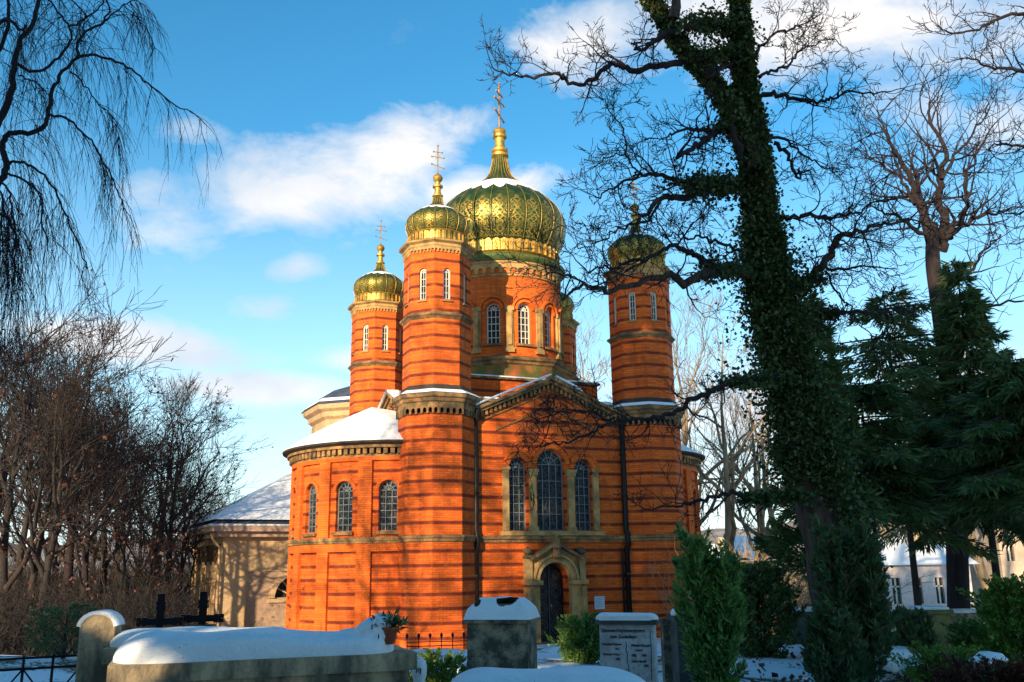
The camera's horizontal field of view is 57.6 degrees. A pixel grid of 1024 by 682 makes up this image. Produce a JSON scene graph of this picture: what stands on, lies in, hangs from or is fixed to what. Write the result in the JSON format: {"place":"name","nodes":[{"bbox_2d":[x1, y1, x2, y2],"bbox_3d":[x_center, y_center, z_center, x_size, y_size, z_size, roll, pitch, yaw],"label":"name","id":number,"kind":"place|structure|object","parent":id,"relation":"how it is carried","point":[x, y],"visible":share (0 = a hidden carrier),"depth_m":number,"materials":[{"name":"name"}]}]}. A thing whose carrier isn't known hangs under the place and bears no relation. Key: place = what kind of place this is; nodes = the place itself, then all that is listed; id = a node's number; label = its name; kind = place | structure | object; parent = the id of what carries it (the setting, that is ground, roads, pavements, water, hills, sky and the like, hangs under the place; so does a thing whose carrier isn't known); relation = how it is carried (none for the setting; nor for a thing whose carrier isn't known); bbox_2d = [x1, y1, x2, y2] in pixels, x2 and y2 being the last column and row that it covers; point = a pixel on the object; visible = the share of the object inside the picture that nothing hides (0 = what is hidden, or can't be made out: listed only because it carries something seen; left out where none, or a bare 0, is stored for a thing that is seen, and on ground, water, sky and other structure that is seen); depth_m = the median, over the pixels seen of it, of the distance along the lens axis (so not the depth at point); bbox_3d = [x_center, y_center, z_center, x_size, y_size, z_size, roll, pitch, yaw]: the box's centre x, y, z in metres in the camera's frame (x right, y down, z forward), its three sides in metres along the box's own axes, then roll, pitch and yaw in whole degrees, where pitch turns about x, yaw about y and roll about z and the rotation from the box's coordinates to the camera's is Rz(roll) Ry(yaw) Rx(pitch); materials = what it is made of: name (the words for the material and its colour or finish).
{"place":"outdoors","nodes":[
{"label":"outdoors","id":0,"kind":"place"},
{"bbox_2d":[8,521,904,584],"bbox_3d":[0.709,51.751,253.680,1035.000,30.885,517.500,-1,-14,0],"label":"hills","id":1,"kind":"structure","parent":0,"point":[719,532],"depth_m":342.50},
{"bbox_2d":[0,584,984,681],"bbox_3d":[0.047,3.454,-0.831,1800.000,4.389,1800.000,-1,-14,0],"label":"snowy ground","id":2,"kind":"structure","parent":0,"point":[548,656],"depth_m":13.76,"materials":[{"name":"white snow"}]},
{"bbox_2d":[0,654,76,681],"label":"iron fence","id":3,"kind":"object","parent":2,"relation":"on","point":[22,669],"visible":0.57,"depth_m":8.23,"materials":[{"name":"black metal"}]},
{"bbox_2d":[0,338,123,609],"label":"bare tree","id":4,"kind":"object","parent":2,"relation":"on","point":[19,555],"visible":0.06,"depth_m":46.86,"materials":[{"name":"brown plant"}]},
{"bbox_2d":[24,600,100,658],"bbox_3d":[-7.771,5.143,16.273,1.344,1.178,1.553,7,-16,-29],"label":"green shrub","id":5,"kind":"object","parent":2,"relation":"on","point":[42,621],"visible":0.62,"depth_m":16.20,"materials":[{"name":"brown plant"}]},
{"bbox_2d":[0,399,124,581],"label":"bare tree","id":6,"kind":"object","parent":2,"relation":"on","point":[45,549],"visible":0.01,"depth_m":56.34,"materials":[{"name":"brown plant"}]},
{"bbox_2d":[0,386,127,589],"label":"bare tree","id":7,"kind":"object","parent":2,"relation":"on","point":[54,563],"visible":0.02,"depth_m":48.41,"materials":[{"name":"brown plant"}]},
{"bbox_2d":[0,308,134,607],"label":"bare tree","id":8,"kind":"object","parent":2,"relation":"on","point":[28,448],"visible":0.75,"depth_m":32.95,"materials":[{"name":"brown plant"}]},
{"bbox_2d":[0,327,155,639],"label":"bare tree","id":9,"kind":"object","parent":2,"relation":"on","point":[44,571],"visible":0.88,"depth_m":31.63,"materials":[{"name":"brown plant"}]},
{"bbox_2d":[0,326,166,613],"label":"bare tree","id":10,"kind":"object","parent":2,"relation":"on","point":[41,542],"visible":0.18,"depth_m":39.51,"materials":[{"name":"brown plant"}]},
{"bbox_2d":[35,409,146,589],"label":"bare tree","id":11,"kind":"object","parent":2,"relation":"on","point":[94,560],"visible":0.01,"depth_m":60.08,"materials":[{"name":"brown plant"}]},
{"bbox_2d":[0,197,182,507],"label":"bare tree","id":12,"kind":"object","parent":2,"relation":"on","point":[5,474],"visible":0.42,"depth_m":36.24,"materials":[{"name":"brown plant"}]},
{"bbox_2d":[0,511,185,642],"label":"rusty leaf thicket","id":13,"kind":"object","parent":2,"relation":"on","point":[82,559],"visible":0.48,"depth_m":30.23,"materials":[{"name":"brown plant"}]},
{"bbox_2d":[8,380,178,603],"bbox_3d":[-17.262,6.942,37.647,6.142,10.819,8.745,0,-14,-5],"label":"bare tree","id":14,"kind":"object","parent":2,"relation":"on","point":[85,550],"visible":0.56,"depth_m":37.19,"materials":[{"name":"brown plant"}]},
{"bbox_2d":[75,609,124,681],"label":"gravestone","id":15,"kind":"object","parent":2,"relation":"on","point":[99,630],"visible":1,"depth_m":7.74,"materials":[{"name":"stone"}]},
{"bbox_2d":[2,306,210,600],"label":"bare tree","id":16,"kind":"object","parent":2,"relation":"on","point":[70,556],"visible":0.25,"depth_m":42.85,"materials":[{"name":"brown plant"}]},
{"bbox_2d":[0,0,223,429],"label":"weeping birch","id":17,"kind":"object","parent":2,"relation":"on","point":[16,63],"visible":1,"depth_m":10.27,"materials":[{"name":"brown plant"}]},
{"bbox_2d":[0,541,224,655],"bbox_3d":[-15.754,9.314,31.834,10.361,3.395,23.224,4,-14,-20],"label":"undergrowth","id":18,"kind":"object","parent":2,"relation":"on","point":[10,622],"visible":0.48,"depth_m":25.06,"materials":[{"name":"brown plant"}]},
{"bbox_2d":[16,349,215,600],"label":"bare tree","id":19,"kind":"object","parent":2,"relation":"on","point":[125,411],"visible":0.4,"depth_m":46.62,"materials":[{"name":"brown plant"}]},
{"bbox_2d":[58,447,212,607],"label":"bare tree","id":20,"kind":"object","parent":2,"relation":"on","point":[125,559],"visible":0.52,"depth_m":42.62,"materials":[{"name":"brown plant"}]},
{"bbox_2d":[47,385,242,590],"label":"bare tree","id":21,"kind":"object","parent":2,"relation":"on","point":[186,522],"visible":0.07,"depth_m":51.98,"materials":[{"name":"brown plant"}]},
{"bbox_2d":[91,418,198,585],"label":"bare tree","id":22,"kind":"object","parent":2,"relation":"on","point":[138,499],"visible":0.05,"depth_m":58.94,"materials":[{"name":"brown plant"}]},
{"bbox_2d":[99,474,202,596],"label":"bare tree","id":23,"kind":"object","parent":2,"relation":"on","point":[134,555],"visible":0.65,"depth_m":45.11,"materials":[{"name":"brown plant"}]},
{"bbox_2d":[136,594,183,627],"bbox_3d":[-4.712,4.068,12.408,0.591,1.353,0.300,2,-14,-11],"label":"grave cross","id":24,"kind":"object","parent":2,"relation":"on","point":[160,620],"visible":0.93,"depth_m":12.47,"materials":[{"name":"black metal"}]},
{"bbox_2d":[80,372,260,580],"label":"bare tree","id":25,"kind":"object","parent":2,"relation":"on","point":[211,449],"visible":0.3,"depth_m":55.95,"materials":[{"name":"brown plant"}]},
{"bbox_2d":[125,463,221,614],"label":"bare tree","id":26,"kind":"object","parent":2,"relation":"on","point":[189,519],"visible":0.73,"depth_m":47.12,"materials":[{"name":"brown plant"}]},
{"bbox_2d":[132,458,242,588],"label":"bare tree","id":27,"kind":"object","parent":2,"relation":"on","point":[198,501],"visible":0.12,"depth_m":56.84,"materials":[{"name":"brown plant"}]},
{"bbox_2d":[107,372,274,588],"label":"bare tree","id":28,"kind":"object","parent":2,"relation":"on","point":[169,465],"visible":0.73,"depth_m":50.34,"materials":[{"name":"brown plant"}]},
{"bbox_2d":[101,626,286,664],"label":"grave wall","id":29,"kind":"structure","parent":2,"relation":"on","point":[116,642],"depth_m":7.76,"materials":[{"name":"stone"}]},
{"bbox_2d":[162,493,234,581],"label":"bare tree","id":30,"kind":"object","parent":2,"relation":"on","point":[196,518],"visible":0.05,"depth_m":64.49,"materials":[{"name":"brown plant"}]},
{"bbox_2d":[181,591,223,626],"bbox_3d":[-4.273,4.136,12.802,0.565,1.341,0.300,1,-14,-6],"label":"grave cross","id":31,"kind":"object","parent":2,"relation":"on","point":[202,618],"visible":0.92,"depth_m":12.86,"materials":[{"name":"black metal"}]},
{"bbox_2d":[180,472,291,627],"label":"mausoleum","id":32,"kind":"structure","parent":2,"relation":"on","point":[247,537],"depth_m":45.48,"materials":[{"name":"beige paint"}]},
{"bbox_2d":[275,578,286,596],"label":"lunette window","id":33,"kind":"structure","parent":32,"relation":"in","point":[281,591],"depth_m":46.01,"materials":[{"name":"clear glass"}]},
{"bbox_2d":[302,386,349,433],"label":"cupola","id":34,"kind":"object","parent":32,"relation":"on","point":[332,407],"visible":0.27,"depth_m":51.37,"materials":[{"name":"beige stone"}]},
{"bbox_2d":[106,628,416,681],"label":"grave wall","id":35,"kind":"structure","parent":2,"relation":"on","point":[265,655],"depth_m":6.63,"materials":[{"name":"stone"}]},
{"bbox_2d":[337,606,411,643],"bbox_3d":[-1.139,2.206,7.032,0.777,0.392,0.288,-1,-14,0],"label":"flower pot","id":36,"kind":"object","parent":35,"relation":"on","point":[383,626],"visible":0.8,"depth_m":6.97,"materials":[{"name":"ceramic"}]},
{"bbox_2d":[412,657,426,681],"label":"grave lantern","id":37,"kind":"object","parent":2,"relation":"on","point":[419,674],"visible":0.82,"depth_m":7.82,"materials":[{"name":"white"}]},
{"bbox_2d":[406,632,466,649],"bbox_3d":[-1.609,7.210,21.207,1.687,1.124,0.067,5,-15,-21],"label":"iron fence","id":38,"kind":"object","parent":2,"relation":"on","point":[441,637],"visible":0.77,"depth_m":21.25,"materials":[{"name":"black metal"}]},
{"bbox_2d":[409,646,466,681],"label":"snowy shrub","id":39,"kind":"object","parent":2,"relation":"on","point":[448,667],"visible":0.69,"depth_m":11.21,"materials":[{"name":"green plant"}]},
{"bbox_2d":[424,655,466,673],"bbox_3d":[-1.029,4.606,12.757,1.420,0.590,0.903,-1,-14,0],"label":"snow mound","id":40,"kind":"object","parent":2,"relation":"on","point":[464,662],"visible":0.03,"depth_m":12.66,"materials":[{"name":"white snow"}]},
{"bbox_2d":[282,83,705,649],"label":"church","id":41,"kind":"structure","parent":2,"relation":"on","point":[405,477],"depth_m":32.87,"materials":[{"name":"brick"}]},
{"bbox_2d":[509,458,525,530],"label":"window","id":42,"kind":"structure","parent":41,"relation":"in","point":[517,520],"depth_m":32.60,"materials":[{"name":"black glass"}]},
{"bbox_2d":[537,450,563,530],"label":"window","id":43,"kind":"structure","parent":41,"relation":"in","point":[549,477],"depth_m":33.12,"materials":[{"name":"black glass"}]},
{"bbox_2d":[540,564,563,640],"bbox_3d":[1.302,9.056,32.363,1.120,2.590,0.110,5,-15,-22],"label":"door","id":44,"kind":"structure","parent":41,"relation":"in","point":[551,591],"depth_m":32.45,"materials":[{"name":"brown wood"}]},
{"bbox_2d":[574,460,590,530],"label":"window","id":45,"kind":"structure","parent":41,"relation":"in","point":[582,491],"depth_m":33.55,"materials":[{"name":"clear glass"}]},
{"bbox_2d":[463,596,539,669],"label":"tomb block","id":46,"kind":"structure","parent":2,"relation":"on","point":[501,631],"depth_m":9.91,"materials":[{"name":"stone"}]},
{"bbox_2d":[451,666,645,681],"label":"tomb slab","id":47,"kind":"structure","parent":2,"relation":"on","point":[569,674],"depth_m":6.42,"materials":[{"name":"stone"}]},
{"bbox_2d":[543,611,600,663],"bbox_3d":[1.107,4.668,14.298,1.018,1.038,1.090,-8,-15,26],"label":"yew bush","id":48,"kind":"object","parent":2,"relation":"on","point":[579,641],"visible":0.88,"depth_m":14.12,"materials":[{"name":"green plant"}]},
{"bbox_2d":[574,302,610,390],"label":"bare tree","id":49,"kind":"object","parent":2,"relation":"on","point":[588,372],"visible":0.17,"depth_m":63.32,"materials":[{"name":"beige plant"}]},
{"bbox_2d":[595,612,659,681],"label":"gravestone","id":50,"kind":"object","parent":2,"relation":"on","point":[628,642],"visible":1,"depth_m":8.79,"materials":[{"name":"grey stone"}]},
{"bbox_2d":[658,619,672,681],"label":"gravestone","id":51,"kind":"object","parent":2,"relation":"on","point":[666,651],"visible":0.22,"depth_m":11.34,"materials":[{"name":"stone"}]},
{"bbox_2d":[578,283,769,510],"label":"bare tree","id":52,"kind":"object","parent":2,"relation":"on","point":[707,473],"visible":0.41,"depth_m":52.20,"materials":[{"name":"beige plant"}]},
{"bbox_2d":[666,606,718,681],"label":"gravestone","id":53,"kind":"object","parent":2,"relation":"on","point":[679,667],"visible":0.28,"depth_m":10.83,"materials":[{"name":"grey stone"}]},
{"bbox_2d":[674,383,721,506],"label":"bare tree","id":54,"kind":"object","parent":2,"relation":"on","point":[710,437],"visible":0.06,"depth_m":63.77,"materials":[{"name":"beige plant"}]},
{"bbox_2d":[456,0,950,649],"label":"ivy clad tree","id":55,"kind":"object","parent":2,"relation":"on","point":[800,418],"visible":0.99,"depth_m":14.11,"materials":[{"name":"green plant"}]},
{"bbox_2d":[672,344,743,525],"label":"bare tree","id":56,"kind":"object","parent":2,"relation":"on","point":[716,493],"visible":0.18,"depth_m":58.23,"materials":[{"name":"beige plant"}]},
{"bbox_2d":[666,520,755,681],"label":"juniper","id":57,"kind":"object","parent":2,"relation":"on","point":[711,584],"visible":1,"depth_m":9.99,"materials":[{"name":"green plant"}]},
{"bbox_2d":[709,537,723,556],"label":"house","id":58,"kind":"structure","parent":2,"relation":"on","point":[720,538],"depth_m":90.65,"materials":[{"name":"white paint"}]},
{"bbox_2d":[672,292,772,552],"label":"bare tree","id":59,"kind":"object","parent":2,"relation":"on","point":[730,522],"visible":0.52,"depth_m":49.39,"materials":[{"name":"beige plant"}]},
{"bbox_2d":[675,331,787,566],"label":"bare tree","id":60,"kind":"object","parent":2,"relation":"on","point":[760,521],"visible":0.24,"depth_m":53.93,"materials":[{"name":"beige plant"}]},
{"bbox_2d":[696,357,780,558],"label":"bare tree","id":61,"kind":"object","parent":2,"relation":"on","point":[760,481],"visible":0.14,"depth_m":58.23,"materials":[{"name":"beige plant"}]},
{"bbox_2d":[734,536,780,566],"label":"house","id":62,"kind":"structure","parent":2,"relation":"on","point":[737,542],"depth_m":78.95,"materials":[{"name":"white paint"}]},
{"bbox_2d":[719,389,797,535],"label":"bare tree","id":63,"kind":"object","parent":2,"relation":"on","point":[769,512],"visible":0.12,"depth_m":64.56,"materials":[{"name":"beige plant"}]},
{"bbox_2d":[730,557,809,657],"bbox_3d":[3.821,4.267,14.438,1.472,1.783,1.464,-7,-15,24],"label":"yew bush","id":64,"kind":"object","parent":2,"relation":"on","point":[760,579],"visible":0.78,"depth_m":14.12,"materials":[{"name":"green plant"}]},
{"bbox_2d":[630,527,934,634],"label":"undergrowth","id":65,"kind":"object","parent":2,"relation":"on","point":[804,598],"visible":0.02,"depth_m":31.37,"materials":[{"name":"beige plant"}]},
{"bbox_2d":[783,607,812,644],"bbox_3d":[5.112,5.134,16.233,0.820,0.981,0.460,1,-14,-6],"label":"gravestone","id":66,"kind":"object","parent":2,"relation":"on","point":[801,624],"visible":0.09,"depth_m":16.07,"materials":[{"name":"grey stone"}]},
{"bbox_2d":[749,288,887,585],"bbox_3d":[5.357,2.284,16.425,2.346,6.705,2.200,-1,-14,0],"label":"fir tree","id":67,"kind":"object","parent":2,"relation":"on","point":[773,540],"visible":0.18,"depth_m":16.20,"materials":[{"name":"green plant"}]},
{"bbox_2d":[796,599,871,681],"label":"thuja","id":68,"kind":"object","parent":2,"relation":"on","point":[829,646],"visible":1,"depth_m":9.87,"materials":[{"name":"green plant"}]},
{"bbox_2d":[807,512,902,681],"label":"thuja","id":69,"kind":"object","parent":2,"relation":"on","point":[848,567],"visible":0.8,"depth_m":10.98,"materials":[{"name":"green plant"}]},
{"bbox_2d":[730,641,990,681],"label":"fallen leaves","id":70,"kind":"object","parent":2,"relation":"on","point":[783,679],"visible":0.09,"depth_m":11.94,"materials":[{"name":"brown plant"}]},
{"bbox_2d":[774,284,970,605],"bbox_3d":[8.316,2.749,19.871,5.154,7.938,5.293,-1,-14,0],"label":"fir tree","id":71,"kind":"object","parent":2,"relation":"on","point":[923,379],"visible":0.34,"depth_m":20.02,"materials":[{"name":"green plant"}]},
{"bbox_2d":[768,376,1001,597],"bbox_3d":[6.601,3.164,16.683,3.600,5.210,3.463,4,-14,-19],"label":"fir tree","id":72,"kind":"object","parent":2,"relation":"on","point":[888,397],"visible":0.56,"depth_m":16.33,"materials":[{"name":"green plant"}]},
{"bbox_2d":[866,364,907,536],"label":"bare tree","id":73,"kind":"object","parent":2,"relation":"on","point":[876,519],"visible":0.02,"depth_m":64.72,"materials":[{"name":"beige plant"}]},
{"bbox_2d":[876,645,920,672],"bbox_3d":[4.819,4.026,11.770,0.784,0.342,0.544,-1,-14,0],"label":"snow mound","id":74,"kind":"object","parent":2,"relation":"on","point":[891,666],"visible":0.31,"depth_m":11.59,"materials":[{"name":"white snow"}]},
{"bbox_2d":[898,658,924,678],"bbox_3d":[4.646,3.664,10.399,0.648,0.289,0.407,-1,-14,0],"label":"snow mound","id":75,"kind":"object","parent":2,"relation":"on","point":[900,668],"visible":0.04,"depth_m":10.40,"materials":[{"name":"white snow"}]},
{"bbox_2d":[889,604,941,676],"bbox_3d":[5.139,3.919,11.883,0.615,1.102,0.748,5,-15,-22],"label":"shrub","id":76,"kind":"object","parent":2,"relation":"on","point":[909,626],"visible":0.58,"depth_m":11.81,"materials":[{"name":"green plant"}]},
{"bbox_2d":[815,32,1023,608],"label":"bare oak","id":77,"kind":"object","parent":2,"relation":"on","point":[957,570],"visible":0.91,"depth_m":22.45,"materials":[{"name":"brown wood"}]},
{"bbox_2d":[879,532,979,629],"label":"house","id":78,"kind":"structure","parent":2,"relation":"on","point":[934,587],"depth_m":44.56,"materials":[{"name":"white paint"}]},
{"bbox_2d":[892,578,900,603],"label":"window","id":79,"kind":"structure","parent":78,"relation":"in","point":[895,583],"depth_m":44.53,"materials":[{"name":"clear glass"}]},
{"bbox_2d":[935,577,943,602],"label":"window","id":80,"kind":"structure","parent":78,"relation":"in","point":[939,591],"depth_m":44.54,"materials":[{"name":"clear glass"}]},
{"bbox_2d":[907,605,954,653],"bbox_3d":[6.657,4.697,14.791,0.650,0.958,0.420,-3,-14,8],"label":"gravestone","id":81,"kind":"object","parent":2,"relation":"on","point":[942,614],"visible":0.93,"depth_m":14.65,"materials":[{"name":"grey stone"}]},
{"bbox_2d":[880,283,988,589],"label":"bare tree","id":82,"kind":"object","parent":2,"relation":"on","point":[981,570],"visible":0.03,"depth_m":48.25,"materials":[{"name":"beige plant"}]},
{"bbox_2d":[887,640,994,681],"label":"green shrub","id":83,"kind":"object","parent":2,"relation":"on","point":[928,656],"visible":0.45,"depth_m":9.41,"materials":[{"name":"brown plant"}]},
{"bbox_2d":[878,388,1023,551],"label":"fir tree","id":84,"kind":"object","parent":2,"relation":"on","point":[889,538],"visible":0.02,"depth_m":22.78,"materials":[{"name":"green plant"}]},
{"bbox_2d":[888,651,1023,681],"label":"red shrub","id":85,"kind":"object","parent":2,"relation":"on","point":[1009,672],"visible":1,"depth_m":8.03,"materials":[{"name":"brown plant"}]},
{"bbox_2d":[891,256,1023,584],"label":"fir tree","id":86,"kind":"object","parent":2,"relation":"on","point":[969,305],"visible":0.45,"depth_m":19.27,"materials":[{"name":"green plant"}]},
{"bbox_2d":[896,348,1023,533],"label":"fir tree","id":87,"kind":"object","parent":2,"relation":"on","point":[992,479],"visible":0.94,"depth_m":15.85,"materials":[{"name":"green plant"}]},
{"bbox_2d":[902,0,1023,258],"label":"bare tree","id":88,"kind":"object","parent":2,"relation":"on","point":[1000,67],"visible":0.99,"depth_m":15.81,"materials":[{"name":"brown plant"}]},
{"bbox_2d":[951,608,981,635],"bbox_3d":[8.840,5.627,18.160,0.570,0.789,0.460,2,-14,-11],"label":"gravestone","id":89,"kind":"object","parent":2,"relation":"on","point":[966,612],"visible":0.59,"depth_m":18.03,"materials":[{"name":"stone"}]},
{"bbox_2d":[939,616,1011,653],"bbox_3d":[6.485,4.231,12.820,1.093,0.890,1.006,-1,-14,0],"label":"yew bush","id":90,"kind":"object","parent":2,"relation":"on","point":[965,630],"visible":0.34,"depth_m":12.84,"materials":[{"name":"green plant"}]},
{"bbox_2d":[940,525,1023,623],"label":"house","id":91,"kind":"structure","parent":2,"relation":"on","point":[1011,561],"depth_m":50.70,"materials":[{"name":"beige paint"}]},
{"bbox_2d":[1006,542,1013,560],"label":"window","id":92,"kind":"structure","parent":91,"relation":"in","point":[1009,554],"depth_m":50.75,"materials":[{"name":"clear glass"}]},
{"bbox_2d":[969,651,1007,666],"bbox_3d":[4.601,3.081,9.016,0.359,0.156,0.235,4,-14,-20],"label":"snow mound","id":93,"kind":"object","parent":2,"relation":"on","point":[989,655],"visible":0.37,"depth_m":8.96,"materials":[{"name":"white snow"}]},
{"bbox_2d":[955,571,1023,665],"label":"yew bush","id":94,"kind":"object","parent":2,"relation":"on","point":[1000,612],"visible":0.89,"depth_m":11.43,"materials":[{"name":"green plant"}]},
{"bbox_2d":[0,0,1023,546],"label":"sky","id":95,"kind":"structure","parent":0,"point":[328,118],"materials":[{"name":"blue"}]}
]}

